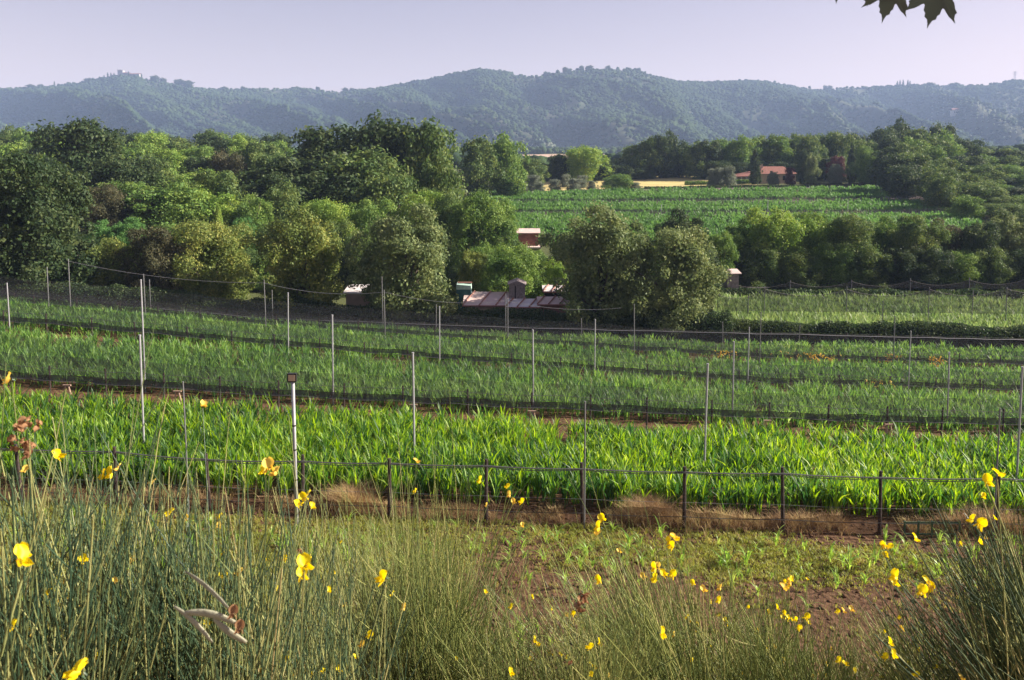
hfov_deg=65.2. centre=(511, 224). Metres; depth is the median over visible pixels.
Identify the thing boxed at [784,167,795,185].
tree
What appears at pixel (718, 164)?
tree
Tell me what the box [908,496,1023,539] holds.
dry bush
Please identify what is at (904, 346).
maize crop
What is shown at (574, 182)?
olive tree
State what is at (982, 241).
tree
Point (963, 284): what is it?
net
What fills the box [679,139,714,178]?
tree
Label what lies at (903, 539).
maize seedling
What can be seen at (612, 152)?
plain woods
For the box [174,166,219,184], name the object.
tree
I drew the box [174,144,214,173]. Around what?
tree
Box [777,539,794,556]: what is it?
maize seedling
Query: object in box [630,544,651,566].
maize seedling
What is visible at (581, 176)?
olive tree
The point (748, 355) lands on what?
steel pole
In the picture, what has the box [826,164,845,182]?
tree
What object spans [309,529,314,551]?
maize seedling
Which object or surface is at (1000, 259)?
tree
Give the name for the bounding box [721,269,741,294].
hut
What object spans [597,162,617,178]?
tree
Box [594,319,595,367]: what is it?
steel pole
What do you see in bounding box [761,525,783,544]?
maize seedling
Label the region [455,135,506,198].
tree
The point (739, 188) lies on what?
path
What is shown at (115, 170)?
tree
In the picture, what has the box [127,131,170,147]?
tree
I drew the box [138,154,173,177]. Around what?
tree
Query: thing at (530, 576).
maize seedling
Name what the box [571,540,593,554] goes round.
maize seedling
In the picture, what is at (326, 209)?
tree
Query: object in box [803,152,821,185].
tree
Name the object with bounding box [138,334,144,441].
steel pole
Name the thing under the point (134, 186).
tree
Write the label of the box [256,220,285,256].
tree
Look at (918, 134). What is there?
tree
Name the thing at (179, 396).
trestle
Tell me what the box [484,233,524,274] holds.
tree
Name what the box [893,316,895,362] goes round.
steel pole
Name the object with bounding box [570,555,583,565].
maize seedling
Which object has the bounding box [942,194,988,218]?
tree
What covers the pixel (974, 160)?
tree
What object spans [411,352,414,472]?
steel pole
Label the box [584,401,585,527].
steel pole
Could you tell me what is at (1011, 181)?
tree
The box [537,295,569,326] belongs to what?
hut
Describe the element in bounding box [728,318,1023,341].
hedge
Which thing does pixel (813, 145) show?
tree
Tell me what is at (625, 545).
maize seedling
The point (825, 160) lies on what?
tree
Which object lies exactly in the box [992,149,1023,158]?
tree
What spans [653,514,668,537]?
maize seedling
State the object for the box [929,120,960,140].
tree
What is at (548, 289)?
hut
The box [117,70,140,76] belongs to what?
castle
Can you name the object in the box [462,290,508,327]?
hut
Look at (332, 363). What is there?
steel pole
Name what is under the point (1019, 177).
tree
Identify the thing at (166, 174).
tree
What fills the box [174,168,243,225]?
tree
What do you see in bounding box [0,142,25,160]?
tree
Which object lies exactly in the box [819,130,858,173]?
tree
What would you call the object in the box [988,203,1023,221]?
tree
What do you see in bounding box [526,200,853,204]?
path
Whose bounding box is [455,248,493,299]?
tree
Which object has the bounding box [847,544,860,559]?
maize seedling
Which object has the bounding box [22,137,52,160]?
tree
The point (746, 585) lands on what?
soil clods
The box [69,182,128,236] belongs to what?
tree
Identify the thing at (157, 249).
tree
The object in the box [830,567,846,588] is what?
maize seedling
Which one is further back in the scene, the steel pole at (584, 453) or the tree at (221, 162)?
the tree at (221, 162)
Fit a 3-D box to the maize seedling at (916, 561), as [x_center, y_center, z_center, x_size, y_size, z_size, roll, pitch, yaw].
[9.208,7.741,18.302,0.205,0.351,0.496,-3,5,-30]
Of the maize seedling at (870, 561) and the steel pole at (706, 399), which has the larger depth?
the steel pole at (706, 399)
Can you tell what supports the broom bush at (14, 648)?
on the ground at (536, 501)
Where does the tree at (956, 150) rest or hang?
on the ground at (536, 501)
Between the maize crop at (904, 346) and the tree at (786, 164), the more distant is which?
the tree at (786, 164)
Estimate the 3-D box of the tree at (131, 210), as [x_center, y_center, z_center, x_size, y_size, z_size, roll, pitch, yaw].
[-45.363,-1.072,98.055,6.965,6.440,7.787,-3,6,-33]
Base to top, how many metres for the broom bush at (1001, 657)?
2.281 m
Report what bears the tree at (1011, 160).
on the ground at (536, 501)
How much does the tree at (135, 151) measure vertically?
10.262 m
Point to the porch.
(743, 176)
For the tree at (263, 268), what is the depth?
77.38 m
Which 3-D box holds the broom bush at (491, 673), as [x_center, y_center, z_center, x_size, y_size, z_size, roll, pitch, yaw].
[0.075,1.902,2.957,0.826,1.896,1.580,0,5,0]
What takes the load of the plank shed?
on the ground at (536, 501)
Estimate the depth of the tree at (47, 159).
143.60 m
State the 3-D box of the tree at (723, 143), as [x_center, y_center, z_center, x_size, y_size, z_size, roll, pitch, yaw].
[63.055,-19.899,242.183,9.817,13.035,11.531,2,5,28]
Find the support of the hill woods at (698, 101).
on the hills at (877, 112)
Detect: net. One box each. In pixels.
[717,289,1023,313]
[742,280,1023,288]
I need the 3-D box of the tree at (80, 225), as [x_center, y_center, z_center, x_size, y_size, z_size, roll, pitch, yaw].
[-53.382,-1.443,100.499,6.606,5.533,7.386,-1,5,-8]
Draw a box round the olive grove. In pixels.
[490,95,1023,146]
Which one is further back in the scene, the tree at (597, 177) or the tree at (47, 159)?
the tree at (597, 177)
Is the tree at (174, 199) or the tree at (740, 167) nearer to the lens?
the tree at (174, 199)
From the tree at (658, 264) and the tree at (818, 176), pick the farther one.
the tree at (818, 176)
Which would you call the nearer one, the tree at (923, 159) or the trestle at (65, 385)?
the trestle at (65, 385)
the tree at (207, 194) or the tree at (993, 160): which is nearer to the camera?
the tree at (207, 194)
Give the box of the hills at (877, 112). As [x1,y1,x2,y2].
[0,70,1023,147]
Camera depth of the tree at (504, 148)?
179.53 m
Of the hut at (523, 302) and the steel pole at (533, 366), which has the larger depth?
the hut at (523, 302)
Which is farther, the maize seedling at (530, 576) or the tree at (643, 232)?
the tree at (643, 232)
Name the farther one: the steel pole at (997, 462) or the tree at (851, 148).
the tree at (851, 148)
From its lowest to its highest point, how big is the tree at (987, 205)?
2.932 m
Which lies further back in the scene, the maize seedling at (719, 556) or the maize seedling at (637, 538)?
the maize seedling at (637, 538)
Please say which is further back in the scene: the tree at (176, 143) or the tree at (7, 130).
the tree at (7, 130)
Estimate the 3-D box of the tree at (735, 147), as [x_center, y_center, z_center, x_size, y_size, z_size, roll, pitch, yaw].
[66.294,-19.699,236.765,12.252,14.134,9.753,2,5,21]
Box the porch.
[734,171,758,183]
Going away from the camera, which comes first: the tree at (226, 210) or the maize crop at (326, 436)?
the maize crop at (326, 436)
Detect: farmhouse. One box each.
[759,164,796,183]
[950,108,958,115]
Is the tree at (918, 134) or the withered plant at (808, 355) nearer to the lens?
the withered plant at (808, 355)
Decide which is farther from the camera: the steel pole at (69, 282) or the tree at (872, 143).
the tree at (872, 143)
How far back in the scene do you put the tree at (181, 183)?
105.99 m
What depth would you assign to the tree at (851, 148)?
244.27 m
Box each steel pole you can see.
[6,283,10,333]
[46,267,48,305]
[68,259,70,306]
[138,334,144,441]
[140,279,145,392]
[143,274,145,313]
[182,381,189,513]
[264,281,265,329]
[287,292,288,355]
[331,315,333,404]
[381,277,382,325]
[384,292,385,334]
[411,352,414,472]
[439,306,439,361]
[505,294,505,331]
[507,299,507,344]
[532,329,533,415]
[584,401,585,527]
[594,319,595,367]
[634,304,634,350]
[704,363,708,475]
[731,341,734,423]
[747,327,749,383]
[759,312,761,361]
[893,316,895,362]
[908,331,911,388]
[946,352,949,432]
[993,408,1000,534]
[1005,287,1007,320]
[1016,366,1023,478]
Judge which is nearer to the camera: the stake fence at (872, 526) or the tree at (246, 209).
the stake fence at (872, 526)
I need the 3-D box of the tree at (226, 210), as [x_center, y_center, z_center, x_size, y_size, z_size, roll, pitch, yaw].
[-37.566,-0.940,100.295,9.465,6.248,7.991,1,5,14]
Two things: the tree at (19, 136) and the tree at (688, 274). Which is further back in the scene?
the tree at (19, 136)
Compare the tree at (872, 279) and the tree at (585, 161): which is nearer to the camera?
the tree at (872, 279)
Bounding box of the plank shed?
[508,278,526,298]
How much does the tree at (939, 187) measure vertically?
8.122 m
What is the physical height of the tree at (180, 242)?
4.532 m
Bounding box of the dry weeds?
[2,476,1022,541]
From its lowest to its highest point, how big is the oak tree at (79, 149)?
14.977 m
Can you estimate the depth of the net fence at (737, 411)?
30.60 m
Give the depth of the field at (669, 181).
226.48 m
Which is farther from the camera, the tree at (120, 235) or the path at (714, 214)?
the path at (714, 214)
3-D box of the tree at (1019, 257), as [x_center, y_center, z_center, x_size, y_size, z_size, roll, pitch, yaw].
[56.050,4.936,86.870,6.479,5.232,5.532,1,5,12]
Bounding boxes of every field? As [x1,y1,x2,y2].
[523,153,632,156]
[542,176,756,190]
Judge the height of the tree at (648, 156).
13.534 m
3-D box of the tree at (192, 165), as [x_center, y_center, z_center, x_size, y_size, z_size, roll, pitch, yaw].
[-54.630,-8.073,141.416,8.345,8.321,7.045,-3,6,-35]
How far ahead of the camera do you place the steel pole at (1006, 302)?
66.71 m
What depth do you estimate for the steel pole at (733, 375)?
31.77 m
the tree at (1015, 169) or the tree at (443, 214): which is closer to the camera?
the tree at (443, 214)
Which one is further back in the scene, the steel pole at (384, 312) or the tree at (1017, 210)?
the tree at (1017, 210)
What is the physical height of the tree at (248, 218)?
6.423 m
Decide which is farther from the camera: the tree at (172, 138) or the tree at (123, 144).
the tree at (172, 138)
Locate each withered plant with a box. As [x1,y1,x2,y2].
[715,350,740,357]
[790,352,820,362]
[809,354,841,362]
[918,356,952,365]
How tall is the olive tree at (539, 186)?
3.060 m
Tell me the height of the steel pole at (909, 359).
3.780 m
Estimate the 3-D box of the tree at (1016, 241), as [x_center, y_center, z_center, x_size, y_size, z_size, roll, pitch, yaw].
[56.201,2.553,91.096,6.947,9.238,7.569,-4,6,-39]
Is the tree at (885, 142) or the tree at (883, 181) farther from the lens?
the tree at (885, 142)
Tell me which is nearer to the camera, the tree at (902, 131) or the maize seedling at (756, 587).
the maize seedling at (756, 587)
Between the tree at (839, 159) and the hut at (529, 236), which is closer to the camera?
the hut at (529, 236)
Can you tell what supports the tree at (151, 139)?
on the ground at (536, 501)
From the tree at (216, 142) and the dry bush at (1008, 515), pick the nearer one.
the dry bush at (1008, 515)
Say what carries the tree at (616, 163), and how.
on the ground at (536, 501)
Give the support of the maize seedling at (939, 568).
on the ground at (536, 501)
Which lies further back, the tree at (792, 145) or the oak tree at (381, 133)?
the tree at (792, 145)
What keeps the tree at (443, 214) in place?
on the ground at (536, 501)
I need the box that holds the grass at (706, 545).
[0,498,1018,679]
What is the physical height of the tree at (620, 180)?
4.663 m
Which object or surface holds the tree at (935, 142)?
on the ground at (536, 501)
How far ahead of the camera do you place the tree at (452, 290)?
77.69 m
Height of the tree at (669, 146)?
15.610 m
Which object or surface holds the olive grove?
on the hills at (877, 112)
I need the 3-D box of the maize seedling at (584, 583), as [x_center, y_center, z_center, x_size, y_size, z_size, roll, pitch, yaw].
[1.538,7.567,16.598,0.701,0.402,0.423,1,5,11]
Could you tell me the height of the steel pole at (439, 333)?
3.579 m
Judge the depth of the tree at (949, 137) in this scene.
245.82 m
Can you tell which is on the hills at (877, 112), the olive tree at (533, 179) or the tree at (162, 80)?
the tree at (162, 80)
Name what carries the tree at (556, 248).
on the ground at (536, 501)
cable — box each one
[70,261,615,309]
[165,309,1021,339]
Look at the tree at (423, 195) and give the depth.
92.99 m
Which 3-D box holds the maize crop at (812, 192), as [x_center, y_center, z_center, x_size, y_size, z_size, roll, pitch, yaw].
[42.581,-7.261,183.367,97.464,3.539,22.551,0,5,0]
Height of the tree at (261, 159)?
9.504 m
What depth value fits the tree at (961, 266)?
85.21 m
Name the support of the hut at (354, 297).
on the ground at (536, 501)
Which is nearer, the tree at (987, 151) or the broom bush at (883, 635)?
the broom bush at (883, 635)
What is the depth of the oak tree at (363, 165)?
107.58 m
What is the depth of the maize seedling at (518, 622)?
15.01 m
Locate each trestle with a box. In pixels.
[62,384,70,394]
[173,391,181,404]
[528,410,535,425]
[884,424,892,436]
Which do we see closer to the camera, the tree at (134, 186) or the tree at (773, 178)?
the tree at (134, 186)
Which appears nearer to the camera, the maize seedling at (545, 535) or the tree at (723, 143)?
the maize seedling at (545, 535)
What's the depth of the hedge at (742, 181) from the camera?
213.25 m
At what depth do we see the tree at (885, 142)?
221.29 m
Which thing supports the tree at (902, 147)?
on the ground at (536, 501)
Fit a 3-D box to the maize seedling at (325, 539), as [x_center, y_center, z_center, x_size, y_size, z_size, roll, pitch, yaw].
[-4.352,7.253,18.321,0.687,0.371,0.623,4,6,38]
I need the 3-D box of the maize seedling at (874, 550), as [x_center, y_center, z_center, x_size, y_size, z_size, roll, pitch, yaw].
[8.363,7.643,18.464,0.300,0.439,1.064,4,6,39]
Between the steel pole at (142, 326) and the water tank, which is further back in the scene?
the water tank
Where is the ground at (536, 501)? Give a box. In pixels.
[0,153,1023,679]
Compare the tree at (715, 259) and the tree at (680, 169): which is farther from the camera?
the tree at (680, 169)
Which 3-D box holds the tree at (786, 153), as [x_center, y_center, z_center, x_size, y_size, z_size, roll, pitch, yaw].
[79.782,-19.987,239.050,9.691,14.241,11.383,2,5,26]
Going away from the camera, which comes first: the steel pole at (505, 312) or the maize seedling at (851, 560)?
the maize seedling at (851, 560)
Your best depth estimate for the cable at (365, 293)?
49.40 m
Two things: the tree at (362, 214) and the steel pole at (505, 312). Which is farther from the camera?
the tree at (362, 214)
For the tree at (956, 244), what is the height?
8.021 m
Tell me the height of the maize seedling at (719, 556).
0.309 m
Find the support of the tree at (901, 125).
on the ground at (536, 501)
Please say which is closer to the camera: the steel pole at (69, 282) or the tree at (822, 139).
the steel pole at (69, 282)
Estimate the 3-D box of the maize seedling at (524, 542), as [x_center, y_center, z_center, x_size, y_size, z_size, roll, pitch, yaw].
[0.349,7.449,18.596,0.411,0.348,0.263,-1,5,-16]
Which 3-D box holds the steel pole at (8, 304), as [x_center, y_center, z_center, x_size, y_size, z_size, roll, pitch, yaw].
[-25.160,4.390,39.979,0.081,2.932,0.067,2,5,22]
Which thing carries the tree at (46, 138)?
on the ground at (536, 501)
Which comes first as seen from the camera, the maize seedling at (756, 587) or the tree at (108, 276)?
the maize seedling at (756, 587)
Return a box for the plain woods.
[291,144,1023,168]
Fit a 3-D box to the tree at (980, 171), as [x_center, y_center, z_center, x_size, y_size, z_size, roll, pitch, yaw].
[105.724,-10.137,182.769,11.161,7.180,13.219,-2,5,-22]
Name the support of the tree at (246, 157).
on the ground at (536, 501)
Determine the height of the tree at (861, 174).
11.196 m
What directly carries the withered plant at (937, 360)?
on the ground at (536, 501)
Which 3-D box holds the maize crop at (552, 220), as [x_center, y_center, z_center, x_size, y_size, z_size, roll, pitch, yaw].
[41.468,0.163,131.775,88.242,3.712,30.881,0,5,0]
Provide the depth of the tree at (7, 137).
194.90 m
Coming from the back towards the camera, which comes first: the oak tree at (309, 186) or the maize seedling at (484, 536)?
the oak tree at (309, 186)
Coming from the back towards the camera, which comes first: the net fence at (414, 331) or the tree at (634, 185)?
the tree at (634, 185)
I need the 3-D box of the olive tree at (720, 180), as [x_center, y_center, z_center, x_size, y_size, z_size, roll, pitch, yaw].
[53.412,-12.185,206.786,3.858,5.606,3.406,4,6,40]
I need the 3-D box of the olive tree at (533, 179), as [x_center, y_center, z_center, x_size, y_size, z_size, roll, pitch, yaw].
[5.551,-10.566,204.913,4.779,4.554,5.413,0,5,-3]
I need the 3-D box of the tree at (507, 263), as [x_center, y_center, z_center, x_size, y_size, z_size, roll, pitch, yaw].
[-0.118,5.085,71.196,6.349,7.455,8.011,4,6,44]
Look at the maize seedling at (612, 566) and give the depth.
17.66 m
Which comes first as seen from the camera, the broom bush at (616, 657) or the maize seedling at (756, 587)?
the broom bush at (616, 657)
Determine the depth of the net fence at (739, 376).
40.63 m
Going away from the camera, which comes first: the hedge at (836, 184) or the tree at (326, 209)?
the tree at (326, 209)
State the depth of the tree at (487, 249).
78.51 m
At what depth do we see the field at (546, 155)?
747.98 m
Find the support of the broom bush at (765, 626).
on the ground at (536, 501)
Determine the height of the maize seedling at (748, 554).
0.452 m
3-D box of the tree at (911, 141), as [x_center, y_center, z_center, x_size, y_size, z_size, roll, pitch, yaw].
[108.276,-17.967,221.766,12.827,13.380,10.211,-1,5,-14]
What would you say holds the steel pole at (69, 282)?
on the ground at (536, 501)
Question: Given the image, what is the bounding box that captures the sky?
[0,0,1023,91]
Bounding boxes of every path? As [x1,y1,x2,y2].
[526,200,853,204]
[531,186,855,191]
[537,213,985,216]
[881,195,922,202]
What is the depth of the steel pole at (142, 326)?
31.60 m
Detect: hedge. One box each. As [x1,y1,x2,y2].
[0,276,326,321]
[317,301,733,334]
[644,184,803,188]
[684,179,750,184]
[717,287,1023,302]
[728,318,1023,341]
[803,182,877,186]
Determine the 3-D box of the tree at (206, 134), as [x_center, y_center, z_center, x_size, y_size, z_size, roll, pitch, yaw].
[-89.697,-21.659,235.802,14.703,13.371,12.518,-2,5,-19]
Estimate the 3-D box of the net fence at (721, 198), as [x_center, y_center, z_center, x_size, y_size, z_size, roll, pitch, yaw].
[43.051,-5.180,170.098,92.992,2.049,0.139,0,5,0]
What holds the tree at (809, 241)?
on the ground at (536, 501)
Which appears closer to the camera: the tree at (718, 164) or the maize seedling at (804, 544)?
the maize seedling at (804, 544)
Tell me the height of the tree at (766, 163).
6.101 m
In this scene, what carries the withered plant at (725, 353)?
on the ground at (536, 501)
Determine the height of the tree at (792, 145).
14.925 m
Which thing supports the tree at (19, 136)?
on the ground at (536, 501)
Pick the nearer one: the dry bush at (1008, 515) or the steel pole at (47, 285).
the dry bush at (1008, 515)
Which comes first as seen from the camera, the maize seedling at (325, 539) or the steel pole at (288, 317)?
the maize seedling at (325, 539)
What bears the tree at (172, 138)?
on the ground at (536, 501)
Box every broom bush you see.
[0,319,285,679]
[0,364,188,679]
[40,399,406,679]
[191,485,440,679]
[220,419,457,679]
[296,390,568,679]
[418,548,610,679]
[458,454,797,679]
[478,531,704,679]
[649,508,858,679]
[772,568,941,679]
[816,552,976,679]
[850,441,1023,679]
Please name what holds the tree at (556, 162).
on the ground at (536, 501)
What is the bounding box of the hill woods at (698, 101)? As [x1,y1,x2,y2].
[0,67,1023,147]
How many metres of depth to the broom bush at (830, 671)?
3.23 m
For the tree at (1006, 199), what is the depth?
149.01 m
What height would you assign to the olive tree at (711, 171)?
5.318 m
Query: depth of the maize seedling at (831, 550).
18.57 m
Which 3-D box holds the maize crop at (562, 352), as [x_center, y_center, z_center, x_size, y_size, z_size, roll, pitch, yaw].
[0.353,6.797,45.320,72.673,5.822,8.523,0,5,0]
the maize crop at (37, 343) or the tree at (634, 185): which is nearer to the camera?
the maize crop at (37, 343)
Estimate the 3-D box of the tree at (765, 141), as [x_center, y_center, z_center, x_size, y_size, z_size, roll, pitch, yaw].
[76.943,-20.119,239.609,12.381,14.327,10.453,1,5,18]
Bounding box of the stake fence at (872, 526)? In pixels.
[0,444,1023,537]
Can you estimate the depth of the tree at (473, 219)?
86.45 m
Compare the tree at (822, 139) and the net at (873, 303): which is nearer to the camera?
the net at (873, 303)
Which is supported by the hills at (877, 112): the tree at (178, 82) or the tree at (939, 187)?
the tree at (178, 82)
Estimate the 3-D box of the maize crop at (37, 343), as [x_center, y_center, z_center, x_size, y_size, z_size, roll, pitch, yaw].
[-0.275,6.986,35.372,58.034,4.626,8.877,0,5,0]
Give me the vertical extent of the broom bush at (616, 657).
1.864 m
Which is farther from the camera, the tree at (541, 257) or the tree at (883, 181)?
the tree at (883, 181)
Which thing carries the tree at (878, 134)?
on the ground at (536, 501)
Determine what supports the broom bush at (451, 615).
on the ground at (536, 501)
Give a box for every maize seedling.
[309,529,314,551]
[316,532,333,547]
[478,528,487,541]
[510,527,524,540]
[512,610,533,636]
[519,536,533,549]
[526,568,535,586]
[538,524,550,541]
[541,523,567,540]
[549,568,581,586]
[560,545,580,563]
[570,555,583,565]
[570,576,599,592]
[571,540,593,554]
[577,540,592,557]
[587,557,601,567]
[604,521,619,530]
[606,558,621,576]
[609,539,642,552]
[620,527,639,547]
[629,531,643,546]
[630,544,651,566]
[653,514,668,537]
[677,543,693,565]
[708,548,730,560]
[720,549,737,562]
[726,566,741,586]
[736,546,764,561]
[749,581,765,595]
[754,546,766,556]
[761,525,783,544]
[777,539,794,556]
[791,545,804,563]
[799,531,809,550]
[829,541,842,561]
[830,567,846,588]
[832,547,861,568]
[836,548,854,565]
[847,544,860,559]
[855,568,877,583]
[858,551,886,566]
[867,540,881,563]
[883,524,897,543]
[888,534,904,555]
[894,531,925,547]
[908,552,924,567]
[924,554,948,573]
[934,529,948,543]
[938,529,963,551]
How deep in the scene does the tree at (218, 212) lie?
84.02 m
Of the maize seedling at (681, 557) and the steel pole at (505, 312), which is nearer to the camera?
the maize seedling at (681, 557)
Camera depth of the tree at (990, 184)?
160.60 m
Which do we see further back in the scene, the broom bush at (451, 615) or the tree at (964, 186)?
the tree at (964, 186)
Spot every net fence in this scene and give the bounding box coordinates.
[0,287,1023,366]
[0,303,1023,395]
[0,352,1023,437]
[1,293,1023,349]
[498,196,919,202]
[522,208,987,214]
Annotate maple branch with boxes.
[835,0,956,27]
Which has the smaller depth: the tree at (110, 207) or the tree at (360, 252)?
the tree at (360, 252)
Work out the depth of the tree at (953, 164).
186.28 m
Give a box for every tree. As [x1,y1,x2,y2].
[0,123,22,142]
[0,132,15,148]
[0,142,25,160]
[0,149,106,296]
[7,125,41,153]
[22,115,151,187]
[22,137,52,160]
[32,127,53,141]
[35,137,64,161]
[39,155,56,164]
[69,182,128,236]
[73,198,103,229]
[74,235,139,299]
[82,219,112,251]
[84,182,129,209]
[87,152,164,190]
[93,180,150,207]
[95,135,129,142]
[106,217,147,256]
[111,225,200,307]
[112,138,128,148]
[112,189,171,228]
[113,127,140,143]
[119,140,157,158]
[120,179,209,232]
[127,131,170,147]
[129,129,170,158]
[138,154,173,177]
[145,145,190,182]
[145,170,185,191]
[148,224,201,248]
[150,75,158,81]
[155,135,198,155]
[158,78,166,83]
[166,215,262,302]
[167,135,192,143]
[167,180,198,189]
[171,184,216,222]
[173,192,242,232]
[174,79,183,84]
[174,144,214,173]
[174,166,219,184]
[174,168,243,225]
[182,80,194,87]
[182,155,211,177]
[191,128,230,147]
[193,133,232,171]
[208,148,248,175]
[213,204,224,266]
[214,130,248,144]
[226,132,257,167]
[226,216,257,253]
[226,247,265,289]
[230,148,260,165]
[231,192,274,251]
[235,148,334,200]
[235,168,312,215]
[236,172,263,187]
[238,140,285,170]
[238,204,345,318]
[240,133,262,144]
[244,256,275,290]
[247,151,272,179]
[254,178,310,226]
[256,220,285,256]
[258,130,294,161]
[260,139,294,158]
[261,170,363,217]
[288,123,395,183]
[294,197,362,265]
[318,145,412,215]
[322,216,361,274]
[330,252,358,297]
[338,196,413,257]
[341,200,462,324]
[342,235,384,287]
[346,173,434,218]
[347,109,422,195]
[388,116,468,202]
[390,189,448,264]
[399,154,464,244]
[429,189,463,271]
[434,265,460,300]
[444,188,520,273]
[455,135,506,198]
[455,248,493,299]
[459,244,501,291]
[474,241,552,310]
[483,130,530,196]
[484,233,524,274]
[517,249,547,291]
[518,157,551,185]
[526,174,541,190]
[533,249,579,297]
[534,182,545,191]
[535,200,653,329]
[538,257,569,309]
[541,162,553,181]
[545,153,570,180]
[547,179,561,190]
[547,231,582,276]
[555,144,614,181]
[558,173,570,186]
[565,178,585,190]
[577,174,588,187]
[585,180,597,189]
[592,170,603,180]
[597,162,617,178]
[600,158,633,175]
[601,173,633,189]
[608,228,651,277]
[612,224,730,333]
[614,165,634,178]
[619,143,647,175]
[622,167,657,179]
[630,136,663,176]
[630,182,642,189]
[642,235,678,300]
[643,128,685,177]
[651,206,708,280]
[664,139,691,177]
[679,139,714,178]
[689,139,723,178]
[696,248,731,303]
[701,160,740,179]
[704,229,738,268]
[706,168,716,185]
[708,137,733,166]
[712,167,724,185]
[717,134,753,171]
[721,215,758,280]
[723,165,736,185]
[725,253,760,288]
[730,162,749,173]
[732,136,769,161]
[732,204,821,287]
[738,241,785,288]
[746,161,774,169]
[747,149,762,184]
[752,133,787,165]
[765,134,794,162]
[765,244,825,290]
[766,171,779,184]
[770,161,797,169]
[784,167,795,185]
[785,132,801,167]
[789,159,825,179]
[792,210,839,280]
[794,133,828,179]
[795,148,809,183]
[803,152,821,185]
[805,241,865,289]
[810,211,888,284]
[815,132,836,156]
[816,157,845,179]
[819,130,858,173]
[824,155,845,181]
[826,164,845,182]
[834,246,895,289]
[844,153,857,182]
[845,132,872,174]
[847,144,876,184]
[849,138,881,180]
[859,146,902,186]
[865,151,920,193]
[867,126,899,148]
[868,214,899,279]
[875,135,901,156]
[876,243,930,291]
[884,161,924,199]
[885,125,907,140]
[885,213,952,281]
[887,115,912,141]
[890,140,925,157]
[896,151,947,191]
[898,136,929,155]
[902,126,931,143]
[911,245,960,291]
[913,135,953,155]
[914,166,969,199]
[918,145,948,170]
[918,171,964,211]
[922,216,972,271]
[928,128,961,147]
[928,248,990,290]
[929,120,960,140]
[930,156,964,172]
[935,154,989,180]
[939,181,986,204]
[942,141,967,158]
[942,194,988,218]
[943,220,1007,279]
[952,136,988,157]
[956,164,1008,186]
[956,246,1020,291]
[957,157,1009,173]
[957,171,987,183]
[965,188,1010,207]
[967,179,1017,197]
[973,146,1015,157]
[975,206,1023,280]
[979,154,1002,165]
[979,195,1022,208]
[982,202,1022,217]
[984,154,1023,165]
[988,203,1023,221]
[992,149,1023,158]
[993,164,1023,175]
[995,176,1022,186]
[997,247,1023,289]
[999,184,1016,193]
[1005,173,1023,186]
[1005,186,1023,196]
[1012,194,1023,205]
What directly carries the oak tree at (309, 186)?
on the ground at (536, 501)
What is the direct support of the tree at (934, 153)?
on the ground at (536, 501)
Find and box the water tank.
[456,282,471,314]
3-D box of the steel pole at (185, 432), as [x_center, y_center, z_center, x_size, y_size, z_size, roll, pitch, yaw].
[-8.075,5.697,19.821,0.084,3.666,0.047,0,5,0]
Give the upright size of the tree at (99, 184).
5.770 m
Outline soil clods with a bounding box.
[1,492,1022,679]
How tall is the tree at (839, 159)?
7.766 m
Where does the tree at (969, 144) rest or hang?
on the ground at (536, 501)
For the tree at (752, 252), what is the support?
on the ground at (536, 501)
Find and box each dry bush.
[312,475,386,512]
[606,482,681,526]
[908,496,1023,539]
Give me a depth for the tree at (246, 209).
91.71 m
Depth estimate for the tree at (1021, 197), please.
151.04 m
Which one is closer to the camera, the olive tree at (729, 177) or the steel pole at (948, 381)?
the steel pole at (948, 381)
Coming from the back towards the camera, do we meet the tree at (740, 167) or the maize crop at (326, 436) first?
the tree at (740, 167)
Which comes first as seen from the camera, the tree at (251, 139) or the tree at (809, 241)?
the tree at (809, 241)
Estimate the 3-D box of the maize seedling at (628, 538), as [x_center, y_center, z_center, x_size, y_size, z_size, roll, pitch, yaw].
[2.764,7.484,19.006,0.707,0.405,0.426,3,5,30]
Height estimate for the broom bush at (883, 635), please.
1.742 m
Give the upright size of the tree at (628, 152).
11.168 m
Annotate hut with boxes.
[343,284,370,306]
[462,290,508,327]
[506,297,539,325]
[516,228,540,254]
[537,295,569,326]
[542,284,565,295]
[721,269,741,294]
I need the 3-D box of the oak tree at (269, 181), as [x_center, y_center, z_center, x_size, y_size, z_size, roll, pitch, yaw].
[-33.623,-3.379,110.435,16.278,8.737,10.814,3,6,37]
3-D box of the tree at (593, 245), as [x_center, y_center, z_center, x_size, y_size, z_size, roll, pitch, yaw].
[6.588,3.594,64.838,9.643,11.328,8.851,-1,5,-9]
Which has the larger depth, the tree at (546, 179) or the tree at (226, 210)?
the tree at (546, 179)
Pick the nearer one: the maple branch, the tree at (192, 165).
the maple branch
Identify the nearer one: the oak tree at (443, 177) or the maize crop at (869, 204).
the oak tree at (443, 177)
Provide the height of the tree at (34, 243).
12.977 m
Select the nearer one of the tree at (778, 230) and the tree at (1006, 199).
the tree at (778, 230)
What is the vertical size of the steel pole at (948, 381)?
3.581 m
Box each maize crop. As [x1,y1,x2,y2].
[0,295,1023,367]
[0,297,1023,395]
[0,323,1023,432]
[0,380,1023,517]
[488,184,892,201]
[495,197,944,213]
[513,209,983,244]
[712,289,1023,337]
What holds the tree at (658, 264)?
on the ground at (536, 501)
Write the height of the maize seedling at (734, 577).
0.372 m
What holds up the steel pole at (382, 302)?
on the ground at (536, 501)
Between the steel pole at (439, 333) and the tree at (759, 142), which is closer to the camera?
the steel pole at (439, 333)

